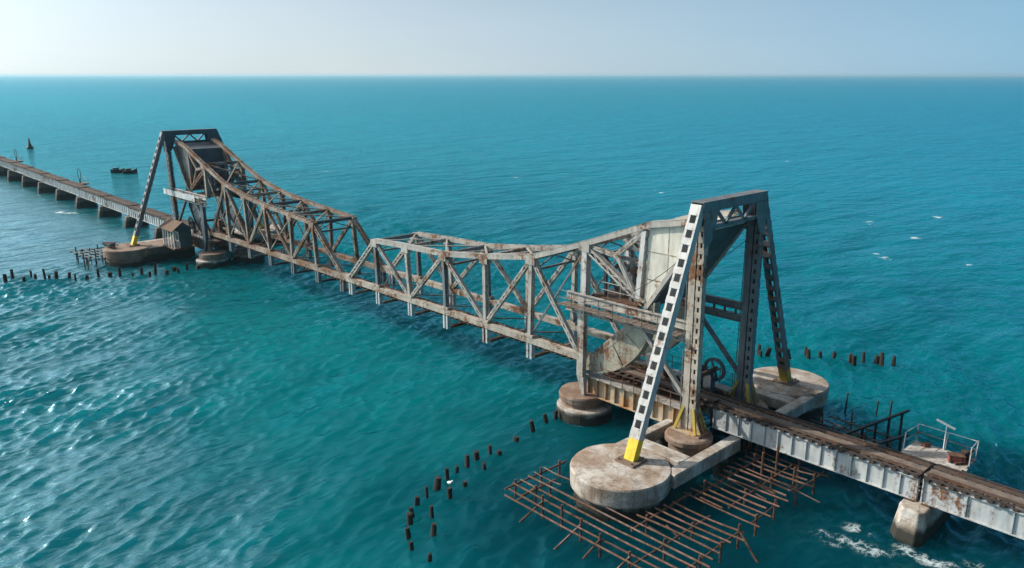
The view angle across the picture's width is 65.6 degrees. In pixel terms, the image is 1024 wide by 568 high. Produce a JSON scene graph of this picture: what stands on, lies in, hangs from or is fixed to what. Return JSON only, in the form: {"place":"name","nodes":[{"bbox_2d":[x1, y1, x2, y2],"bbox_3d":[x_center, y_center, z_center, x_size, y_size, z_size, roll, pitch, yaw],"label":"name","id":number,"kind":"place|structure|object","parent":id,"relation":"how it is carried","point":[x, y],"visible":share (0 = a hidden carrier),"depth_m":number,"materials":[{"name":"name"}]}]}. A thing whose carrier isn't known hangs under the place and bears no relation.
{"place":"outdoors","nodes":[
{"label":"outdoors","id":0,"kind":"place"},
{"bbox_2d":[102,242,118,247],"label":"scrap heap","id":1,"kind":"object","parent":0,"point":[110,244],"visible":1,"depth_m":98.19,"materials":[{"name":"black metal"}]},
{"bbox_2d":[0,76,1023,567],"bbox_3d":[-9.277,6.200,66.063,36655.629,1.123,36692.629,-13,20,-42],"label":"sea","id":2,"kind":"structure","parent":0,"point":[250,414],"depth_m":76.80,"materials":[{"name":"liquid"}]},
{"bbox_2d":[2,274,7,281],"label":"pile stump","id":3,"kind":"object","parent":2,"relation":"in","point":[5,279],"visible":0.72,"depth_m":90.38,"materials":[{"name":"brown wood"}]},
{"bbox_2d":[0,166,10,175],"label":"deck pier","id":4,"kind":"structure","parent":2,"relation":"in","point":[3,171],"depth_m":184.66,"materials":[{"name":"concrete"}]},
{"bbox_2d":[0,158,18,168],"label":"approach span","id":5,"kind":"object","parent":4,"relation":"on","point":[4,162],"visible":0.81,"depth_m":178.95,"materials":[{"name":"silver metal"}]},
{"bbox_2d":[14,149,22,162],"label":"refuge platform","id":6,"kind":"structure","parent":5,"relation":"attached to","point":[20,161],"depth_m":182.72,"materials":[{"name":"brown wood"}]},
{"bbox_2d":[10,269,14,278],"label":"pile stump","id":7,"kind":"object","parent":2,"relation":"in","point":[12,274],"visible":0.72,"depth_m":91.85,"materials":[{"name":"brown wood"}]},
{"bbox_2d":[7,170,23,181],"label":"deck pier","id":8,"kind":"structure","parent":2,"relation":"in","point":[13,176],"depth_m":175.44,"materials":[{"name":"concrete"}]},
{"bbox_2d":[9,162,33,174],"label":"approach span","id":9,"kind":"object","parent":8,"relation":"on","point":[19,167],"visible":0.91,"depth_m":170.69,"materials":[{"name":"silver metal"}]},
{"bbox_2d":[26,138,33,148],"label":"channel buoy","id":10,"kind":"object","parent":2,"relation":"on","point":[29,146],"visible":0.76,"depth_m":252.47,"materials":[{"name":"black metal"}]},
{"bbox_2d":[22,175,39,186],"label":"deck pier","id":11,"kind":"structure","parent":2,"relation":"in","point":[27,181],"depth_m":166.64,"materials":[{"name":"concrete"}]},
{"bbox_2d":[24,168,49,180],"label":"approach span","id":12,"kind":"object","parent":11,"relation":"on","point":[34,173],"visible":0.89,"depth_m":161.94,"materials":[{"name":"silver metal"}]},
{"bbox_2d":[37,181,56,193],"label":"deck pier","id":13,"kind":"structure","parent":2,"relation":"in","point":[44,187],"depth_m":157.85,"materials":[{"name":"concrete"}]},
{"bbox_2d":[40,173,68,187],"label":"approach span","id":14,"kind":"object","parent":13,"relation":"on","point":[51,179],"visible":0.89,"depth_m":152.99,"materials":[{"name":"silver metal"}]},
{"bbox_2d":[54,271,57,278],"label":"pile stump","id":15,"kind":"object","parent":2,"relation":"in","point":[55,274],"visible":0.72,"depth_m":91.26,"materials":[{"name":"brown wood"}]},
{"bbox_2d":[55,188,76,200],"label":"deck pier","id":16,"kind":"structure","parent":2,"relation":"in","point":[60,194],"depth_m":148.98,"materials":[{"name":"concrete"}]},
{"bbox_2d":[58,180,89,195],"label":"approach span","id":17,"kind":"object","parent":16,"relation":"on","point":[70,186],"visible":0.94,"depth_m":144.26,"materials":[{"name":"silver metal"}]},
{"bbox_2d":[73,168,88,184],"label":"refuge platform","id":18,"kind":"structure","parent":17,"relation":"attached to","point":[80,182],"depth_m":148.98,"materials":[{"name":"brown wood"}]},
{"bbox_2d":[75,196,97,208],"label":"deck pier","id":19,"kind":"structure","parent":2,"relation":"in","point":[80,202],"depth_m":140.16,"materials":[{"name":"concrete"}]},
{"bbox_2d":[78,187,112,204],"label":"approach span","id":20,"kind":"object","parent":19,"relation":"on","point":[92,194],"visible":0.9,"depth_m":135.49,"materials":[{"name":"silver metal"}]},
{"bbox_2d":[69,245,105,269],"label":"scaffold stage","id":21,"kind":"object","parent":2,"relation":"in","point":[89,259],"visible":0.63,"depth_m":99.35,"materials":[{"name":"black metal"}]},
{"bbox_2d":[98,205,121,217],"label":"deck pier","id":22,"kind":"structure","parent":2,"relation":"in","point":[103,211],"depth_m":131.31,"materials":[{"name":"concrete"}]},
{"bbox_2d":[101,196,139,214],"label":"approach span","id":23,"kind":"object","parent":22,"relation":"on","point":[121,205],"visible":0.95,"depth_m":126.67,"materials":[{"name":"silver metal"}]},
{"bbox_2d":[110,166,124,172],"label":"fishing boat","id":24,"kind":"object","parent":2,"relation":"on","point":[115,170],"visible":0.88,"depth_m":190.57,"materials":[{"name":"metal"}]},
{"bbox_2d":[117,267,121,277],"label":"pile stump","id":25,"kind":"object","parent":2,"relation":"in","point":[119,272],"visible":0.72,"depth_m":92.05,"materials":[{"name":"brown wood"}]},
{"bbox_2d":[122,168,137,173],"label":"fishing boat","id":26,"kind":"object","parent":2,"relation":"on","point":[127,171],"visible":0.98,"depth_m":188.99,"materials":[{"name":"metal"}]},
{"bbox_2d":[124,215,148,227],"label":"deck pier","id":27,"kind":"structure","parent":2,"relation":"in","point":[129,221],"depth_m":122.30,"materials":[{"name":"concrete"}]},
{"bbox_2d":[128,205,170,226],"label":"approach span","id":28,"kind":"object","parent":27,"relation":"on","point":[151,215],"visible":0.74,"depth_m":117.15,"materials":[{"name":"silver metal"}]},
{"bbox_2d":[102,237,195,267],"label":"tower pier","id":29,"kind":"structure","parent":2,"relation":"in","point":[122,255],"depth_m":98.75,"materials":[{"name":"grey concrete"}]},
{"bbox_2d":[159,218,192,249],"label":"signal hut","id":30,"kind":"object","parent":29,"relation":"on","point":[181,234],"visible":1,"depth_m":98.23,"materials":[{"name":"white wood"}]},
{"bbox_2d":[175,231,178,240],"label":"window","id":31,"kind":"structure","parent":30,"relation":"in","point":[176,233],"depth_m":98.25,"materials":[{"name":"grey glass"}]},
{"bbox_2d":[179,233,186,247],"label":"door","id":32,"kind":"structure","parent":30,"relation":"in","point":[183,243],"depth_m":97.97,"materials":[{"name":"wood"}]},
{"bbox_2d":[126,128,264,250],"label":"bridge tower","id":33,"kind":"structure","parent":29,"relation":"on","point":[166,142],"depth_m":100.00,"materials":[{"name":"grey metal"}]},
{"bbox_2d":[173,138,387,291],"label":"lifting leaf","id":34,"kind":"object","parent":33,"relation":"attached to","point":[204,166],"visible":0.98,"depth_m":89.64,"materials":[{"name":"metal"}]},
{"bbox_2d":[154,263,156,274],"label":"pile stump","id":35,"kind":"object","parent":2,"relation":"in","point":[155,269],"visible":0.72,"depth_m":93.95,"materials":[{"name":"brown wood"}]},
{"bbox_2d":[153,226,171,238],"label":"deck pier","id":36,"kind":"structure","parent":2,"relation":"in","point":[158,234],"depth_m":113.34,"materials":[{"name":"concrete"}]},
{"bbox_2d":[158,215,197,232],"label":"approach span","id":37,"kind":"object","parent":36,"relation":"on","point":[162,219],"visible":0.15,"depth_m":112.17,"materials":[{"name":"silver metal"}]},
{"bbox_2d":[196,249,229,268],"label":"heel pier","id":38,"kind":"structure","parent":2,"relation":"in","point":[214,259],"depth_m":96.54,"materials":[{"name":"concrete"}]},
{"bbox_2d":[233,244,264,263],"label":"heel pier","id":39,"kind":"structure","parent":2,"relation":"in","point":[239,256],"depth_m":99.53,"materials":[{"name":"concrete"}]},
{"bbox_2d":[216,225,283,250],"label":"tower pier","id":40,"kind":"structure","parent":2,"relation":"in","point":[258,238],"depth_m":109.35,"materials":[{"name":"concrete"}]},
{"bbox_2d":[405,526,410,539],"bbox_3d":[-5.267,13.013,40.477,0.371,1.369,0.250,2,15,9],"label":"pile stump","id":41,"kind":"object","parent":2,"relation":"in","point":[407,533],"visible":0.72,"depth_m":40.29,"materials":[{"name":"brown wood"}]},
{"bbox_2d":[406,511,412,525],"bbox_3d":[-5.300,12.974,41.691,0.453,2.122,0.414,6,16,20],"label":"pile stump","id":42,"kind":"object","parent":2,"relation":"in","point":[409,517],"visible":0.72,"depth_m":41.36,"materials":[{"name":"brown wood"}]},
{"bbox_2d":[409,540,413,550],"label":"pile stump","id":43,"kind":"object","parent":2,"relation":"in","point":[411,546],"visible":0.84,"depth_m":39.22,"materials":[{"name":"brown wood"}]},
{"bbox_2d":[408,507,414,517],"bbox_3d":[-5.294,12.543,42.495,0.312,1.374,0.283,0,20,15],"label":"pile stump","id":44,"kind":"object","parent":2,"relation":"in","point":[410,509],"visible":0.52,"depth_m":42.27,"materials":[{"name":"brown wood"}]},
{"bbox_2d":[414,495,419,505],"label":"pile stump","id":45,"kind":"object","parent":2,"relation":"in","point":[417,500],"visible":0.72,"depth_m":43.30,"materials":[{"name":"brown wood"}]},
{"bbox_2d":[425,486,428,497],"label":"pile stump","id":46,"kind":"object","parent":2,"relation":"in","point":[426,492],"visible":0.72,"depth_m":44.12,"materials":[{"name":"brown wood"}]},
{"bbox_2d":[427,552,431,561],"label":"pile stump","id":47,"kind":"object","parent":2,"relation":"in","point":[429,557],"visible":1,"depth_m":38.18,"materials":[{"name":"brown wood"}]},
{"bbox_2d":[429,505,433,518],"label":"pile stump","id":48,"kind":"object","parent":2,"relation":"in","point":[431,509],"visible":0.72,"depth_m":42.18,"materials":[{"name":"brown wood"}]},
{"bbox_2d":[430,522,436,536],"bbox_3d":[-4.035,13.121,40.581,0.604,1.888,0.357,-36,38,-66],"label":"pile stump","id":49,"kind":"object","parent":2,"relation":"in","point":[433,529],"visible":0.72,"depth_m":40.39,"materials":[{"name":"brown wood"}]},
{"bbox_2d":[433,476,441,490],"bbox_3d":[-4.343,11.985,45.433,0.690,2.081,0.411,3,15,11],"label":"pile stump","id":50,"kind":"object","parent":2,"relation":"in","point":[437,485],"visible":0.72,"depth_m":45.14,"materials":[{"name":"brown wood"}]},
{"bbox_2d":[445,468,449,479],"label":"pile stump","id":51,"kind":"object","parent":2,"relation":"in","point":[447,474],"visible":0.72,"depth_m":46.18,"materials":[{"name":"brown wood"}]},
{"bbox_2d":[447,486,452,498],"bbox_3d":[-3.454,12.027,44.278,0.313,1.529,0.401,11,23,36],"label":"pile stump","id":52,"kind":"object","parent":2,"relation":"in","point":[449,493],"visible":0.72,"depth_m":44.04,"materials":[{"name":"brown wood"}]},
{"bbox_2d":[455,465,458,472],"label":"pile stump","id":53,"kind":"object","parent":2,"relation":"in","point":[457,469],"visible":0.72,"depth_m":47.04,"materials":[{"name":"brown wood"}]},
{"bbox_2d":[462,480,467,486],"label":"pile stump","id":54,"kind":"object","parent":2,"relation":"in","point":[464,483],"visible":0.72,"depth_m":45.17,"materials":[{"name":"brown wood"}]},
{"bbox_2d":[465,454,469,467],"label":"pile stump","id":55,"kind":"object","parent":2,"relation":"in","point":[467,461],"visible":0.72,"depth_m":47.70,"materials":[{"name":"brown wood"}]},
{"bbox_2d":[473,450,479,460],"bbox_3d":[-2.126,11.033,48.742,0.458,1.696,0.470,8,20,24],"label":"pile stump","id":56,"kind":"object","parent":2,"relation":"in","point":[476,455],"visible":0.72,"depth_m":48.45,"materials":[{"name":"brown wood"}]},
{"bbox_2d":[482,462,485,469],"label":"pile stump","id":57,"kind":"object","parent":2,"relation":"in","point":[483,465],"visible":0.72,"depth_m":47.11,"materials":[{"name":"brown wood"}]},
{"bbox_2d":[488,444,491,454],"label":"pile stump","id":58,"kind":"object","parent":2,"relation":"in","point":[489,449],"visible":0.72,"depth_m":49.20,"materials":[{"name":"brown wood"}]},
{"bbox_2d":[513,436,518,441],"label":"pile stump","id":59,"kind":"object","parent":2,"relation":"in","point":[515,438],"visible":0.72,"depth_m":50.90,"materials":[{"name":"brown wood"}]},
{"bbox_2d":[529,419,534,432],"bbox_3d":[1.428,9.881,52.570,0.403,1.973,0.306,-21,22,-32],"label":"pile stump","id":60,"kind":"object","parent":2,"relation":"in","point":[531,423],"visible":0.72,"depth_m":52.26,"materials":[{"name":"brown wood"}]},
{"bbox_2d":[543,414,547,422],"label":"pile stump","id":61,"kind":"object","parent":2,"relation":"in","point":[545,418],"visible":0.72,"depth_m":53.75,"materials":[{"name":"brown wood"}]},
{"bbox_2d":[554,410,557,419],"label":"pile stump","id":62,"kind":"object","parent":2,"relation":"in","point":[555,414],"visible":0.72,"depth_m":54.08,"materials":[{"name":"brown wood"}]},
{"bbox_2d":[556,382,612,425],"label":"heel pier","id":63,"kind":"structure","parent":2,"relation":"in","point":[575,406],"depth_m":53.59,"materials":[{"name":"concrete"}]},
{"bbox_2d":[570,419,740,522],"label":"tower pier","id":64,"kind":"structure","parent":2,"relation":"in","point":[601,479],"depth_m":43.38,"materials":[{"name":"concrete"}]},
{"bbox_2d":[557,189,798,468],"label":"bridge tower","id":65,"kind":"structure","parent":64,"relation":"on","point":[646,399],"depth_m":48.92,"materials":[{"name":"white metal"}]},
{"bbox_2d":[344,210,747,406],"bbox_3d":[-0.555,-1.752,61.931,5.226,12.129,39.175,-13,20,-42],"label":"lifting leaf","id":66,"kind":"object","parent":65,"relation":"attached to","point":[621,349],"visible":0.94,"depth_m":56.85,"materials":[{"name":"metal"}]},
{"bbox_2d":[504,437,827,567],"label":"scaffold stage","id":67,"kind":"object","parent":2,"relation":"in","point":[756,458],"visible":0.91,"depth_m":41.51,"materials":[{"name":"brown wood"}]},
{"bbox_2d":[703,366,829,436],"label":"tower pier","id":68,"kind":"structure","parent":2,"relation":"in","point":[805,398],"depth_m":54.00,"materials":[{"name":"concrete"}]},
{"bbox_2d":[765,347,771,356],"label":"pile stump","id":69,"kind":"object","parent":2,"relation":"in","point":[768,352],"visible":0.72,"depth_m":66.57,"materials":[{"name":"brown wood"}]},
{"bbox_2d":[806,349,810,358],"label":"pile stump","id":70,"kind":"object","parent":2,"relation":"in","point":[808,354],"visible":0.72,"depth_m":65.75,"materials":[{"name":"brown wood"}]},
{"bbox_2d":[844,393,848,412],"bbox_3d":[23.097,8.744,55.000,0.222,2.604,0.178,7,16,23],"label":"water stake","id":71,"kind":"object","parent":2,"relation":"in","point":[846,403],"visible":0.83,"depth_m":54.83,"materials":[{"name":"brown wood"}]},
{"bbox_2d":[848,353,852,362],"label":"pile stump","id":72,"kind":"object","parent":2,"relation":"in","point":[850,358],"visible":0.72,"depth_m":64.76,"materials":[{"name":"brown wood"}]},
{"bbox_2d":[851,355,856,365],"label":"pile stump","id":73,"kind":"object","parent":2,"relation":"in","point":[854,361],"visible":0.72,"depth_m":64.41,"materials":[{"name":"brown wood"}]},
{"bbox_2d":[810,411,907,450],"bbox_3d":[20.319,10.245,49.124,6.440,2.696,5.666,-13,20,-42],"label":"scaffold stage","id":74,"kind":"object","parent":2,"relation":"in","point":[864,436],"visible":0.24,"depth_m":50.76,"materials":[{"name":"black metal"}]},
{"bbox_2d":[862,352,865,362],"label":"pile stump","id":75,"kind":"object","parent":2,"relation":"in","point":[863,356],"visible":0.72,"depth_m":65.11,"materials":[{"name":"brown wood"}]},
{"bbox_2d":[840,409,909,442],"bbox_3d":[22.491,10.122,50.217,8.267,2.770,0.246,-9,17,-31],"label":"broken trestle","id":76,"kind":"object","parent":2,"relation":"in","point":[877,422],"visible":0.38,"depth_m":50.54,"materials":[{"name":"black metal"}]},
{"bbox_2d":[873,355,879,364],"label":"pile stump","id":77,"kind":"object","parent":2,"relation":"in","point":[876,359],"visible":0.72,"depth_m":64.82,"materials":[{"name":"brown wood"}]},
{"bbox_2d":[879,352,883,365],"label":"pile stump","id":78,"kind":"object","parent":2,"relation":"in","point":[881,361],"visible":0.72,"depth_m":64.51,"materials":[{"name":"brown wood"}]},
{"bbox_2d":[870,434,908,451],"bbox_3d":[22.264,10.748,48.138,4.782,2.620,0.243,-8,17,-27],"label":"broken trestle","id":79,"kind":"object","parent":2,"relation":"in","point":[899,438],"visible":0.2,"depth_m":48.38,"materials":[{"name":"black metal"}]},
{"bbox_2d":[891,356,895,365],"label":"pile stump","id":80,"kind":"object","parent":2,"relation":"in","point":[893,361],"visible":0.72,"depth_m":64.23,"materials":[{"name":"brown wood"}]},
{"bbox_2d":[890,487,950,546],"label":"deck pier","id":81,"kind":"structure","parent":2,"relation":"in","point":[916,523],"depth_m":40.01,"materials":[{"name":"concrete"}]},
{"bbox_2d":[712,397,932,500],"bbox_3d":[17.180,9.072,45.295,2.173,1.550,12.080,-13,20,-42],"label":"approach span","id":82,"kind":"object","parent":81,"relation":"on","point":[886,469],"visible":0.97,"depth_m":44.25,"materials":[{"name":"silver metal"}]},
{"bbox_2d":[901,423,978,483],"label":"refuge platform","id":83,"kind":"structure","parent":82,"relation":"attached to","point":[934,455],"depth_m":42.87,"materials":[{"name":"concrete"}]},
{"bbox_2d":[922,442,930,446],"bbox_3d":[22.841,8.849,43.774,0.371,0.195,0.265,-1,15,-5],"label":"iron box","id":84,"kind":"object","parent":83,"relation":"on","point":[926,444],"visible":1,"depth_m":43.68,"materials":[{"name":"brown metal"}]},
{"bbox_2d":[936,418,955,449],"bbox_3d":[23.519,8.277,43.218,0.140,1.704,1.018,-12,19,-39],"label":"lamp pole","id":85,"kind":"object","parent":83,"relation":"on","point":[946,424],"visible":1,"depth_m":43.12,"materials":[{"name":"white metal"}]},
{"bbox_2d":[947,451,965,462],"bbox_3d":[23.495,9.203,42.018,0.795,0.405,0.530,5,15,17],"label":"iron box","id":86,"kind":"object","parent":83,"relation":"on","point":[957,457],"visible":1,"depth_m":41.85,"materials":[{"name":"brown metal"}]},
{"bbox_2d":[949,449,974,464],"bbox_3d":[23.815,9.128,41.823,1.432,0.642,0.450,-3,15,-13],"label":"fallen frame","id":87,"kind":"object","parent":83,"relation":"on","point":[965,454],"visible":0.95,"depth_m":41.86,"materials":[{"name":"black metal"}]},
{"bbox_2d":[961,449,969,460],"bbox_3d":[24.140,9.112,42.267,0.424,0.455,0.424,10,18,34],"label":"iron box","id":88,"kind":"object","parent":83,"relation":"on","point":[964,451],"visible":0.55,"depth_m":42.10,"materials":[{"name":"brown metal"}]},
{"bbox_2d":[920,464,1023,539],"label":"approach span","id":89,"kind":"object","parent":81,"relation":"on","point":[987,503],"visible":1,"depth_m":38.88,"materials":[{"name":"silver metal"}]},
{"bbox_2d":[0,0,1023,75],"label":"sky","id":90,"kind":"structure","parent":0,"point":[38,37],"materials":[{"name":"blue"}]}
]}

